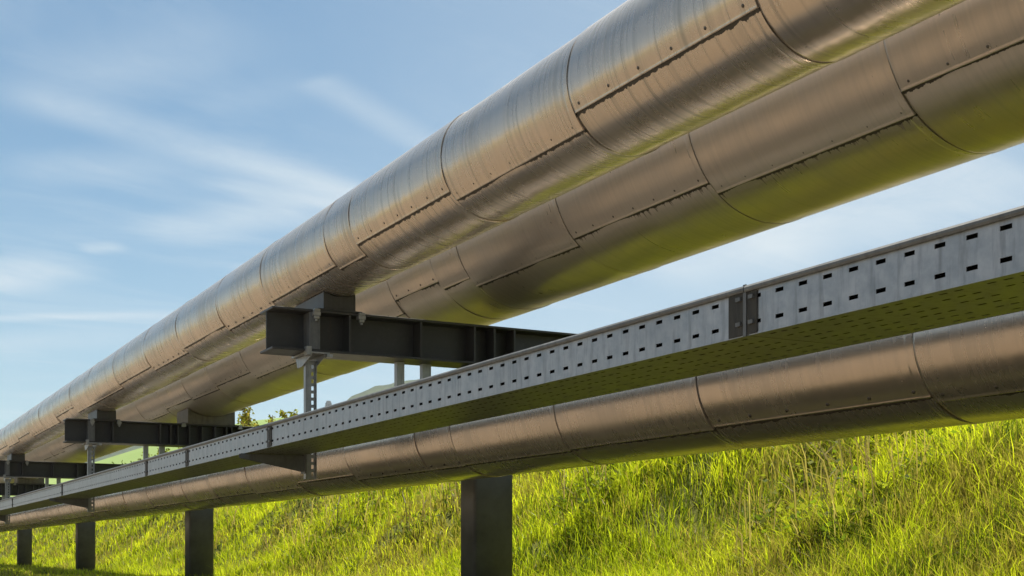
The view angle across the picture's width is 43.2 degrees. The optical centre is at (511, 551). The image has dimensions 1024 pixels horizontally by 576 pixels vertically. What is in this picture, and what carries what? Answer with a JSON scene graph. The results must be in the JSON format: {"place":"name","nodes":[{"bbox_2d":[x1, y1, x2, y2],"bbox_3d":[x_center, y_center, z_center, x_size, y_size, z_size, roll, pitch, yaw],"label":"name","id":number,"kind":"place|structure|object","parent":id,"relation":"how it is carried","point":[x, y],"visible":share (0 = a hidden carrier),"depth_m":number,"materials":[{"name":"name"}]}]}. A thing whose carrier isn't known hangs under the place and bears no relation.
{"place":"outdoors","nodes":[
{"label":"outdoors","id":0,"kind":"place"},
{"bbox_2d":[0,417,285,496],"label":"field hill","id":1,"kind":"structure","parent":0,"point":[132,456],"depth_m":286.91,"materials":[{"name":"green plant"}]},
{"bbox_2d":[85,379,419,462],"bbox_3d":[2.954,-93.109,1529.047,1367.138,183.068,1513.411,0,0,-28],"label":"wooded ridge","id":2,"kind":"structure","parent":0,"point":[375,389],"depth_m":1281.33,"materials":[{"name":"green plant"}]},
{"bbox_2d":[0,418,1023,575],"bbox_3d":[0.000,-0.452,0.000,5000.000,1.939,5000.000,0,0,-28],"label":"ground","id":3,"kind":"structure","parent":0,"point":[692,500],"depth_m":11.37,"materials":[{"name":"green plant"}]},
{"bbox_2d":[0,477,54,566],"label":"pipe support","id":4,"kind":"object","parent":3,"relation":"on","point":[19,486],"visible":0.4,"depth_m":31.59,"materials":[{"name":"metal"}]},
{"bbox_2d":[0,454,124,570],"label":"pipe support","id":5,"kind":"object","parent":3,"relation":"on","point":[12,466],"visible":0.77,"depth_m":24.18,"materials":[{"name":"metal"}]},
{"bbox_2d":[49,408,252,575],"bbox_3d":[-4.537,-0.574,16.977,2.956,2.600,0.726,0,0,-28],"label":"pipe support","id":6,"kind":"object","parent":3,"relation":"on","point":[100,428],"visible":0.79,"depth_m":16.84,"materials":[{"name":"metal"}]},
{"bbox_2d":[0,0,1023,482],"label":"insulated pipe","id":7,"kind":"object","parent":6,"relation":"on","point":[936,94],"visible":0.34,"depth_m":6.79,"materials":[{"name":"metal"}]},
{"bbox_2d":[141,447,179,457],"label":"bush","id":8,"kind":"object","parent":3,"relation":"on","point":[167,449],"visible":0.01,"depth_m":48.50,"materials":[{"name":"green plant"}]},
{"bbox_2d":[237,407,258,426],"bbox_3d":[-8.284,-2.847,39.836,1.197,3.372,1.842,0,0,-28],"label":"young tree","id":9,"kind":"object","parent":3,"relation":"on","point":[245,414],"visible":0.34,"depth_m":39.61,"materials":[{"name":"green plant"}]},
{"bbox_2d":[237,417,274,425],"bbox_3d":[-7.177,-2.595,39.307,2.374,3.022,1.990,0,0,-28],"label":"bush","id":10,"kind":"object","parent":3,"relation":"on","point":[248,425],"visible":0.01,"depth_m":39.04,"materials":[{"name":"green plant"}]},
{"bbox_2d":[275,409,297,417],"bbox_3d":[-6.350,-2.546,37.125,1.123,3.126,0.863,0,0,-20],"label":"young tree","id":11,"kind":"object","parent":3,"relation":"on","point":[282,413],"visible":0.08,"depth_m":36.88,"materials":[{"name":"green plant"}]},
{"bbox_2d":[239,292,575,575],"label":"pipe support","id":12,"kind":"object","parent":3,"relation":"on","point":[310,335],"visible":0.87,"depth_m":9.37,"materials":[{"name":"metal"}]},
{"bbox_2d":[0,0,965,459],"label":"insulated pipe","id":13,"kind":"object","parent":12,"relation":"on","point":[624,84],"visible":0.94,"depth_m":6.24,"materials":[{"name":"metal"}]},
{"bbox_2d":[0,311,1023,531],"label":"insulated pipe","id":14,"kind":"object","parent":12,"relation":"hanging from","point":[968,373],"visible":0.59,"depth_m":5.81,"materials":[{"name":"metal"}]},
{"bbox_2d":[0,205,1023,514],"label":"cable tray","id":15,"kind":"object","parent":12,"relation":"on","point":[968,271],"visible":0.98,"depth_m":4.47,"materials":[{"name":"metal"}]},
{"bbox_2d":[0,0,1023,428],"label":"sky","id":16,"kind":"structure","parent":0,"point":[150,150],"materials":[{"name":"blue"}]}
]}

